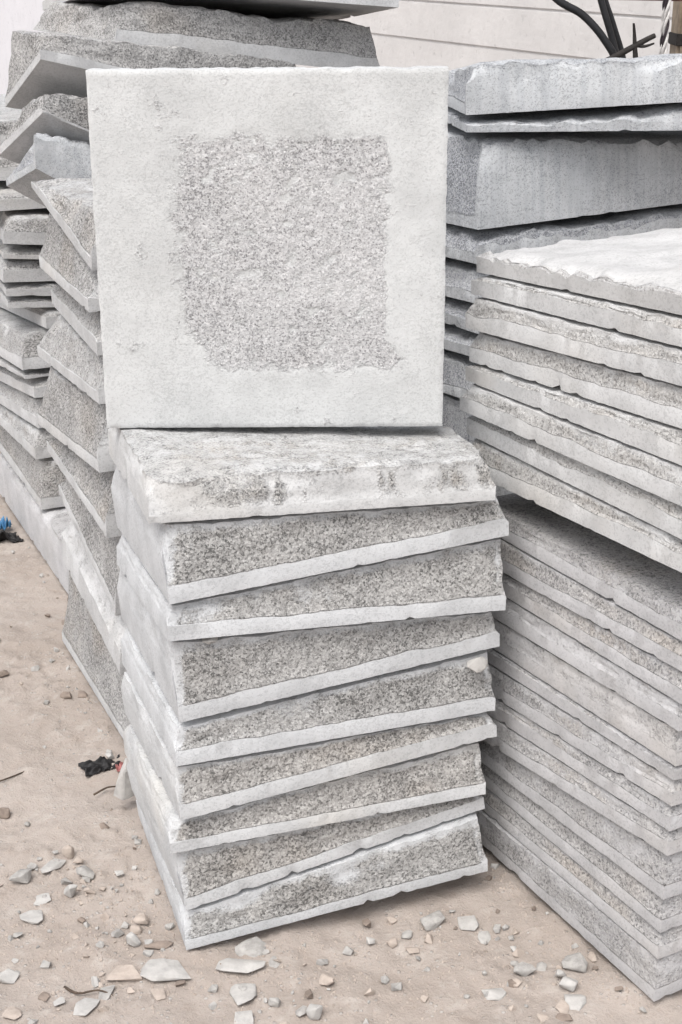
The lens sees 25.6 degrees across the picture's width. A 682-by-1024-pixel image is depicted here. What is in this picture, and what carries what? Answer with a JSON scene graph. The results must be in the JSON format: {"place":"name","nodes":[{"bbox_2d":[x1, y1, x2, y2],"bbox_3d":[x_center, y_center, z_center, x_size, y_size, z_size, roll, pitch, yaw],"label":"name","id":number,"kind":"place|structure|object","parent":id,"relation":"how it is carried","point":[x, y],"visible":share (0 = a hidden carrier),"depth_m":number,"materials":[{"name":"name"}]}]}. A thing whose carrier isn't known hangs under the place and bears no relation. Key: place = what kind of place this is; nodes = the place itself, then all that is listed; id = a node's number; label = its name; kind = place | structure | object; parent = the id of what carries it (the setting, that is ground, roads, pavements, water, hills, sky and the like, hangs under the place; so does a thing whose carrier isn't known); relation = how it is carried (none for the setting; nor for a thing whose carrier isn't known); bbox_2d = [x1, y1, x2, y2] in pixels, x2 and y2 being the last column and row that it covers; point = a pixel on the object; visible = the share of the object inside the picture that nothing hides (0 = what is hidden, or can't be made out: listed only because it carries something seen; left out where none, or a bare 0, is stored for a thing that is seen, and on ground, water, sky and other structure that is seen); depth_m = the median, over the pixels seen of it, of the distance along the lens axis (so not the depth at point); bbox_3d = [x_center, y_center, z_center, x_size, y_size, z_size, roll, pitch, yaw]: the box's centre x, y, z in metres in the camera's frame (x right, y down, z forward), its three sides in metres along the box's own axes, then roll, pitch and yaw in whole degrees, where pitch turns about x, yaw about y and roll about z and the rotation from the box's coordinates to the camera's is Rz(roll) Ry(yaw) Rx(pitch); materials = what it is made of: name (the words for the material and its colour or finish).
{"place":"outdoors","nodes":[
{"label":"outdoors","id":0,"kind":"place"},
{"bbox_2d":[0,94,21,145],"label":"granite slab","id":1,"kind":"object","parent":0,"point":[9,117],"depth_m":3.71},
{"bbox_2d":[0,0,48,93],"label":"rendered wall","id":2,"kind":"structure","parent":0,"point":[17,15],"depth_m":14.89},
{"bbox_2d":[0,451,681,1023],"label":"ground","id":3,"kind":"structure","parent":0,"point":[54,775],"depth_m":2.46,"materials":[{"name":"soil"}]},
{"bbox_2d":[0,807,11,818],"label":"stone chip","id":4,"kind":"object","parent":3,"relation":"on","point":[4,812],"visible":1,"depth_m":2.78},
{"bbox_2d":[0,969,19,983],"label":"stone chip","id":5,"kind":"object","parent":3,"relation":"on","point":[8,976],"visible":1,"depth_m":2.34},
{"bbox_2d":[2,1006,20,1019],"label":"stone chip","id":6,"kind":"object","parent":3,"relation":"on","point":[12,1012],"visible":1,"depth_m":2.25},
{"bbox_2d":[0,530,23,542],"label":"plastic scrap","id":7,"kind":"object","parent":3,"relation":"on","point":[11,537],"visible":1,"depth_m":4.07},
{"bbox_2d":[9,868,31,883],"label":"stone chip","id":8,"kind":"object","parent":3,"relation":"on","point":[22,875],"visible":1,"depth_m":2.58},
{"bbox_2d":[19,910,42,923],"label":"stone chip","id":9,"kind":"object","parent":3,"relation":"on","point":[33,916],"visible":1,"depth_m":2.48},
{"bbox_2d":[0,452,70,592],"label":"granite slab","id":10,"kind":"object","parent":3,"relation":"on","point":[44,529],"depth_m":3.91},
{"bbox_2d":[0,425,65,509],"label":"granite slab","id":11,"kind":"object","parent":10,"relation":"on","point":[42,479],"depth_m":3.88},
{"bbox_2d":[0,404,55,459],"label":"granite slab","id":12,"kind":"object","parent":11,"relation":"on","point":[30,438],"depth_m":3.86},
{"bbox_2d":[0,381,42,427],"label":"granite slab","id":13,"kind":"object","parent":12,"relation":"on","point":[25,406],"depth_m":3.89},
{"bbox_2d":[0,366,47,397],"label":"granite slab","id":14,"kind":"object","parent":13,"relation":"on","point":[34,387],"depth_m":3.80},
{"bbox_2d":[0,356,49,378],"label":"granite slab","id":15,"kind":"object","parent":14,"relation":"on","point":[28,373],"depth_m":3.78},
{"bbox_2d":[0,307,50,369],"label":"granite slab","id":16,"kind":"object","parent":15,"relation":"on","point":[21,338],"depth_m":3.76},
{"bbox_2d":[0,295,59,328],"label":"granite slab","id":17,"kind":"object","parent":16,"relation":"on","point":[46,317],"depth_m":3.75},
{"bbox_2d":[0,287,53,307],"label":"granite slab","id":18,"kind":"object","parent":17,"relation":"on","point":[33,301],"depth_m":3.69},
{"bbox_2d":[0,280,58,295],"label":"granite slab","id":19,"kind":"object","parent":18,"relation":"on","point":[42,288],"depth_m":3.68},
{"bbox_2d":[0,254,53,282],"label":"granite slab","id":20,"kind":"object","parent":19,"relation":"on","point":[21,270],"depth_m":3.66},
{"bbox_2d":[0,239,42,258],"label":"granite slab","id":21,"kind":"object","parent":20,"relation":"on","point":[16,251],"depth_m":3.66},
{"bbox_2d":[0,208,49,244],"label":"granite slab","id":22,"kind":"object","parent":21,"relation":"on","point":[27,226],"depth_m":3.63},
{"bbox_2d":[0,180,45,210],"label":"granite slab","id":23,"kind":"object","parent":22,"relation":"on","point":[11,199],"depth_m":3.63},
{"bbox_2d":[0,157,18,180],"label":"granite slab","id":24,"kind":"object","parent":23,"relation":"on","point":[7,167],"depth_m":3.67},
{"bbox_2d":[34,893,50,905],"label":"stone chip","id":25,"kind":"object","parent":3,"relation":"on","point":[39,900],"visible":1,"depth_m":2.53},
{"bbox_2d":[40,858,65,872],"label":"stone chip","id":26,"kind":"object","parent":3,"relation":"on","point":[51,865],"visible":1,"depth_m":2.62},
{"bbox_2d":[61,845,73,858],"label":"stone chip","id":27,"kind":"object","parent":3,"relation":"on","point":[67,851],"visible":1,"depth_m":2.65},
{"bbox_2d":[64,884,77,897],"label":"stone chip","id":28,"kind":"object","parent":3,"relation":"on","point":[70,890],"visible":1,"depth_m":2.54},
{"bbox_2d":[76,865,94,879],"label":"stone chip","id":29,"kind":"object","parent":3,"relation":"on","point":[84,871],"visible":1,"depth_m":2.59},
{"bbox_2d":[73,998,99,1015],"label":"stone chip","id":30,"kind":"object","parent":3,"relation":"on","point":[84,1006],"visible":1,"depth_m":2.28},
{"bbox_2d":[62,570,130,737],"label":"granite slab","id":31,"kind":"object","parent":3,"relation":"on","point":[84,643],"depth_m":3.20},
{"bbox_2d":[61,521,126,674],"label":"granite slab","id":32,"kind":"object","parent":31,"relation":"on","point":[111,626],"depth_m":3.08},
{"bbox_2d":[58,478,120,615],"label":"granite slab","id":33,"kind":"object","parent":32,"relation":"on","point":[100,548],"depth_m":2.98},
{"bbox_2d":[47,438,121,537],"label":"granite slab","id":34,"kind":"object","parent":33,"relation":"on","point":[91,485],"depth_m":2.92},
{"bbox_2d":[37,366,115,472],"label":"granite slab","id":35,"kind":"object","parent":34,"relation":"on","point":[71,415],"depth_m":2.91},
{"bbox_2d":[37,314,105,403],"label":"granite slab","id":36,"kind":"object","parent":35,"relation":"on","point":[64,349],"depth_m":2.89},
{"bbox_2d":[51,285,102,355],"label":"granite slab","id":37,"kind":"object","parent":36,"relation":"on","point":[84,323],"depth_m":2.84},
{"bbox_2d":[39,213,99,311],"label":"granite slab","id":38,"kind":"object","parent":37,"relation":"on","point":[64,265],"depth_m":2.84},
{"bbox_2d":[31,178,96,270],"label":"granite slab","id":39,"kind":"object","parent":38,"relation":"on","point":[68,203],"depth_m":2.78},
{"bbox_2d":[6,133,91,206],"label":"granite slab","id":40,"kind":"object","parent":39,"relation":"on","point":[47,157],"depth_m":3.26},
{"bbox_2d":[0,93,89,163],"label":"granite slab","id":41,"kind":"object","parent":40,"relation":"on","point":[60,114],"depth_m":3.25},
{"bbox_2d":[5,30,295,108],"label":"granite slab","id":42,"kind":"object","parent":41,"relation":"on","point":[42,63],"depth_m":3.25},
{"bbox_2d":[33,1,379,66],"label":"granite slab","id":43,"kind":"object","parent":42,"relation":"on","point":[318,42],"depth_m":3.43,"materials":[{"name":"stone"}]},
{"bbox_2d":[42,0,398,19],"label":"granite slab","id":44,"kind":"object","parent":43,"relation":"on","point":[332,9],"depth_m":3.54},
{"bbox_2d":[78,754,121,776],"bbox_3d":[-0.468,0.494,2.942,0.086,0.020,0.048,-11,23,-27],"label":"plastic scrap","id":45,"kind":"object","parent":3,"relation":"on","point":[91,767],"visible":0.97,"depth_m":2.94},
{"bbox_2d":[98,985,114,999],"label":"stone chip","id":46,"kind":"object","parent":3,"relation":"on","point":[105,996],"visible":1,"depth_m":2.31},
{"bbox_2d":[114,758,133,800],"bbox_3d":[-0.398,0.496,2.779,0.034,0.076,0.039,17,27,38],"label":"stone chip","id":47,"kind":"object","parent":3,"relation":"on","point":[123,791],"visible":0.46,"depth_m":2.77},
{"bbox_2d":[106,965,142,980],"bbox_3d":[-0.339,0.724,2.349,0.058,0.016,0.036,7,24,-4],"label":"stone chip","id":48,"kind":"object","parent":3,"relation":"on","point":[125,973],"visible":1,"depth_m":2.34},
{"bbox_2d":[126,932,141,946],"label":"stone chip","id":49,"kind":"object","parent":3,"relation":"on","point":[132,939],"visible":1,"depth_m":2.42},
{"bbox_2d":[134,911,148,924],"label":"stone chip","id":50,"kind":"object","parent":3,"relation":"on","point":[141,918],"visible":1,"depth_m":2.47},
{"bbox_2d":[150,988,165,1000],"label":"stone chip","id":51,"kind":"object","parent":3,"relation":"on","point":[158,994],"visible":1,"depth_m":2.30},
{"bbox_2d":[144,941,173,948],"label":"stone chip","id":52,"kind":"object","parent":3,"relation":"on","point":[159,944],"visible":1,"depth_m":2.41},
{"bbox_2d":[140,958,190,980],"bbox_3d":[-0.275,0.721,2.354,0.079,0.017,0.053,-2,19,-3],"label":"stone chip","id":53,"kind":"object","parent":3,"relation":"on","point":[162,969],"visible":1,"depth_m":2.34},
{"bbox_2d":[216,958,264,972],"bbox_3d":[-0.158,0.715,2.361,0.076,0.016,0.039,1,13,14],"label":"stone chip","id":54,"kind":"object","parent":3,"relation":"on","point":[237,965],"visible":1,"depth_m":2.35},
{"bbox_2d":[229,983,256,1004],"bbox_3d":[-0.150,0.742,2.302,0.042,0.009,0.055,-4,15,-4],"label":"stone chip","id":55,"kind":"object","parent":3,"relation":"on","point":[240,997],"visible":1,"depth_m":2.30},
{"bbox_2d":[234,1010,252,1023],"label":"stone chip","id":56,"kind":"object","parent":3,"relation":"on","point":[243,1017],"visible":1,"depth_m":2.25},
{"bbox_2d":[235,937,265,956],"bbox_3d":[-0.143,0.702,2.408,0.053,0.010,0.041,-16,32,-23],"label":"stone chip","id":57,"kind":"object","parent":3,"relation":"on","point":[253,947],"visible":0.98,"depth_m":2.41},
{"bbox_2d":[136,800,487,949],"bbox_3d":[-0.067,0.536,2.627,0.521,0.101,0.418,-11,23,-15],"label":"granite slab","id":58,"kind":"object","parent":3,"relation":"on","point":[445,851],"depth_m":2.45,"materials":[{"name":"stone"}]},
{"bbox_2d":[127,761,484,910],"bbox_3d":[-0.077,0.455,2.597,0.522,0.102,0.404,-16,23,-15],"label":"granite slab","id":59,"kind":"object","parent":58,"relation":"on","point":[200,876],"depth_m":2.41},
{"bbox_2d":[123,724,485,853],"bbox_3d":[-0.075,0.399,2.561,0.531,0.103,0.388,-7,17,-17],"label":"granite slab","id":60,"kind":"object","parent":59,"relation":"on","point":[455,773],"depth_m":2.40,"materials":[{"name":"stone"}]},
{"bbox_2d":[121,672,496,820],"bbox_3d":[-0.068,0.322,2.542,0.536,0.088,0.406,-12,21,-17],"label":"granite slab","id":61,"kind":"object","parent":60,"relation":"on","point":[198,789],"depth_m":2.36,"materials":[{"name":"stone"}]},
{"bbox_2d":[120,628,495,766],"bbox_3d":[-0.068,0.241,2.514,0.530,0.113,0.408,-7,19,-18],"label":"granite slab","id":62,"kind":"object","parent":61,"relation":"on","point":[452,687],"depth_m":2.35,"materials":[{"name":"stone"}]},
{"bbox_2d":[117,570,499,722],"bbox_3d":[-0.069,0.140,2.480,0.529,0.128,0.417,-12,22,-17],"label":"granite slab","id":63,"kind":"object","parent":62,"relation":"on","point":[196,678],"depth_m":2.29,"materials":[{"name":"stone"}]},
{"bbox_2d":[116,534,505,641],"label":"granite slab","id":64,"kind":"object","parent":63,"relation":"on","point":[462,579],"depth_m":2.27,"materials":[{"name":"stone"}]},
{"bbox_2d":[111,466,508,604],"bbox_3d":[-0.065,-0.026,2.407,0.539,0.119,0.409,-11,19,-16],"label":"granite slab","id":65,"kind":"object","parent":64,"relation":"on","point":[186,561],"depth_m":2.22,"materials":[{"name":"stone"}]},
{"bbox_2d":[108,426,495,523],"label":"granite slab","id":66,"kind":"object","parent":65,"relation":"on","point":[184,474],"depth_m":2.23,"materials":[{"name":"stone"}]},
{"bbox_2d":[85,66,448,427],"bbox_3d":[-0.106,-0.399,2.294,0.532,0.542,0.062,0,20,0],"label":"granite slab","id":67,"kind":"object","parent":66,"relation":"on","point":[270,245],"depth_m":2.26,"materials":[{"name":"stone"}]},
{"bbox_2d":[467,657,487,672],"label":"stone chip","id":68,"kind":"object","parent":62,"relation":"on","point":[478,664],"visible":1,"depth_m":2.37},
{"bbox_2d":[306,1004,322,1019],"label":"stone chip","id":69,"kind":"object","parent":3,"relation":"on","point":[314,1011],"visible":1,"depth_m":2.25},
{"bbox_2d":[319,974,334,985],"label":"stone chip","id":70,"kind":"object","parent":3,"relation":"on","point":[325,979],"visible":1,"depth_m":2.32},
{"bbox_2d":[420,910,444,930],"bbox_3d":[0.150,0.674,2.474,0.042,0.020,0.034,-9,21,-13],"label":"stone chip","id":71,"kind":"object","parent":3,"relation":"on","point":[432,921],"visible":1,"depth_m":2.46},
{"bbox_2d":[458,915,478,930],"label":"stone chip","id":72,"kind":"object","parent":3,"relation":"on","point":[470,923],"visible":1,"depth_m":2.47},
{"bbox_2d":[295,0,672,70],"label":"block wall","id":73,"kind":"structure","parent":3,"relation":"on","point":[452,34],"depth_m":6.85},
{"bbox_2d":[478,931,490,943],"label":"stone chip","id":74,"kind":"object","parent":3,"relation":"on","point":[483,936],"visible":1,"depth_m":2.44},
{"bbox_2d":[482,988,505,1000],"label":"stone chip","id":75,"kind":"object","parent":3,"relation":"on","point":[496,994],"visible":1,"depth_m":2.31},
{"bbox_2d":[514,961,535,976],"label":"stone chip","id":76,"kind":"object","parent":3,"relation":"on","point":[523,969],"visible":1,"depth_m":2.35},
{"bbox_2d":[555,1000,568,1013],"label":"stone chip","id":77,"kind":"object","parent":3,"relation":"on","point":[562,1006],"visible":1,"depth_m":2.27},
{"bbox_2d":[559,976,578,991],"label":"stone chip","id":78,"kind":"object","parent":3,"relation":"on","point":[567,983],"visible":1,"depth_m":2.30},
{"bbox_2d":[561,952,587,972],"bbox_3d":[0.370,0.709,2.364,0.041,0.022,0.035,6,18,21],"label":"stone chip","id":79,"kind":"object","parent":3,"relation":"on","point":[577,962],"visible":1,"depth_m":2.35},
{"bbox_2d":[564,994,586,1010],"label":"stone chip","id":80,"kind":"object","parent":3,"relation":"on","point":[578,1002],"visible":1,"depth_m":2.28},
{"bbox_2d":[475,810,681,1001],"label":"granite slab","id":81,"kind":"object","parent":3,"relation":"on","point":[644,970],"depth_m":2.40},
{"bbox_2d":[482,787,681,958],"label":"granite slab","id":82,"kind":"object","parent":81,"relation":"on","point":[651,939],"depth_m":2.40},
{"bbox_2d":[481,762,681,932],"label":"granite slab","id":83,"kind":"object","parent":82,"relation":"on","point":[655,911],"depth_m":2.36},
{"bbox_2d":[478,740,681,899],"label":"granite slab","id":84,"kind":"object","parent":83,"relation":"on","point":[651,868],"depth_m":2.33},
{"bbox_2d":[484,714,681,855],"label":"granite slab","id":85,"kind":"object","parent":84,"relation":"on","point":[525,752],"depth_m":2.34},
{"bbox_2d":[487,698,681,830],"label":"granite slab","id":86,"kind":"object","parent":85,"relation":"on","point":[668,817],"depth_m":2.31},
{"bbox_2d":[488,663,681,805],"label":"granite slab","id":87,"kind":"object","parent":86,"relation":"on","point":[522,699],"depth_m":2.32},
{"bbox_2d":[487,648,681,779],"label":"granite slab","id":88,"kind":"object","parent":87,"relation":"on","point":[537,685],"depth_m":2.32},
{"bbox_2d":[493,617,681,766],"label":"granite slab","id":89,"kind":"object","parent":88,"relation":"on","point":[659,737],"depth_m":2.29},
{"bbox_2d":[491,597,681,730],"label":"granite slab","id":90,"kind":"object","parent":89,"relation":"on","point":[599,668],"depth_m":2.27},
{"bbox_2d":[502,573,681,703],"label":"granite slab","id":91,"kind":"object","parent":90,"relation":"on","point":[653,670],"depth_m":2.24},
{"bbox_2d":[499,537,681,671],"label":"granite slab","id":92,"kind":"object","parent":91,"relation":"on","point":[545,579],"depth_m":2.25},
{"bbox_2d":[496,493,681,640],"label":"granite slab","id":93,"kind":"object","parent":92,"relation":"on","point":[644,587],"depth_m":2.25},
{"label":"stone chip","id":94,"kind":"object","parent":93,"relation":"on","visible":0},
{"bbox_2d":[472,438,681,572],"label":"granite slab","id":95,"kind":"object","parent":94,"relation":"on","point":[516,475],"depth_m":2.21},
{"bbox_2d":[467,416,681,538],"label":"granite slab","id":96,"kind":"object","parent":95,"relation":"on","point":[661,513],"depth_m":2.18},
{"bbox_2d":[460,384,681,505],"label":"granite slab","id":97,"kind":"object","parent":96,"relation":"on","point":[644,470],"depth_m":2.17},
{"bbox_2d":[465,364,681,465],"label":"granite slab","id":98,"kind":"object","parent":97,"relation":"on","point":[658,439],"depth_m":2.15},
{"bbox_2d":[469,332,681,428],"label":"granite slab","id":99,"kind":"object","parent":98,"relation":"on","point":[640,394],"depth_m":2.15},
{"bbox_2d":[465,297,681,385],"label":"granite slab","id":100,"kind":"object","parent":99,"relation":"on","point":[617,349],"depth_m":2.14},
{"bbox_2d":[471,275,681,346],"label":"granite slab","id":101,"kind":"object","parent":100,"relation":"on","point":[655,325],"depth_m":2.12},
{"bbox_2d":[476,228,681,314],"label":"granite slab","id":102,"kind":"object","parent":101,"relation":"on","point":[643,269],"depth_m":2.19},
{"bbox_2d":[552,0,615,54],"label":"hose","id":103,"kind":"object","parent":3,"relation":"on","point":[590,22],"visible":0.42,"depth_m":3.42,"materials":[{"name":"black rubber"}]},
{"bbox_2d":[598,0,620,57],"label":"hose","id":104,"kind":"object","parent":3,"relation":"on","point":[607,21],"visible":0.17,"depth_m":3.46,"materials":[{"name":"black rubber"}]},
{"bbox_2d":[605,0,625,57],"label":"hose","id":105,"kind":"object","parent":3,"relation":"on","point":[616,34],"visible":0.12,"depth_m":3.50,"materials":[{"name":"black rubber"}]},
{"bbox_2d":[668,1,681,53],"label":"wooden post","id":106,"kind":"object","parent":3,"relation":"on","point":[675,39],"visible":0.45,"depth_m":3.89,"materials":[{"name":"brown wood"}]},
{"bbox_2d":[642,0,681,0],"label":"steel bar","id":107,"kind":"object","parent":106,"relation":"attached to","point":[660,0],"visible":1,"depth_m":3.79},
{"bbox_2d":[659,0,664,54],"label":"rope","id":108,"kind":"object","parent":107,"relation":"hanging from","point":[662,16],"visible":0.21,"depth_m":3.71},
{"bbox_2d":[661,0,670,53],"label":"rope","id":109,"kind":"object","parent":107,"relation":"hanging from","point":[666,20],"visible":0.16,"depth_m":3.69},
{"bbox_2d":[442,393,512,495],"bbox_3d":[0.471,-0.192,3.293,0.750,0.320,0.500,-11,23,-27],"label":"granite block","id":110,"kind":"object","parent":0,"point":[454,417],"depth_m":2.96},
{"bbox_2d":[443,349,476,397],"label":"granite slab","id":111,"kind":"object","parent":110,"relation":"on","point":[456,383],"depth_m":2.93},
{"bbox_2d":[444,323,477,355],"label":"granite slab","id":112,"kind":"object","parent":111,"relation":"on","point":[458,340],"depth_m":2.91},
{"bbox_2d":[444,296,479,333],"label":"granite slab","id":113,"kind":"object","parent":112,"relation":"on","point":[455,310],"depth_m":2.89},
{"bbox_2d":[445,257,489,302],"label":"granite slab","id":114,"kind":"object","parent":113,"relation":"on","point":[460,275],"depth_m":2.85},
{"bbox_2d":[445,204,681,263],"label":"granite slab","id":115,"kind":"object","parent":114,"relation":"on","point":[466,244],"depth_m":2.85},
{"bbox_2d":[446,123,681,229],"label":"granite slab","id":116,"kind":"object","parent":115,"relation":"on","point":[498,179],"depth_m":2.80,"materials":[{"name":"stone"}]},
{"bbox_2d":[448,102,681,131],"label":"granite slab","id":117,"kind":"object","parent":116,"relation":"on","point":[659,117],"depth_m":2.73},
{"bbox_2d":[448,54,681,114],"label":"granite slab","id":118,"kind":"object","parent":117,"relation":"on","point":[511,86],"depth_m":2.69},
{"bbox_2d":[607,23,655,57],"bbox_3d":[0.607,-1.038,3.404,0.225,0.138,0.022,-4,21,-9],"label":"branch","id":119,"kind":"object","parent":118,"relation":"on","point":[635,45],"visible":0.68,"depth_m":3.41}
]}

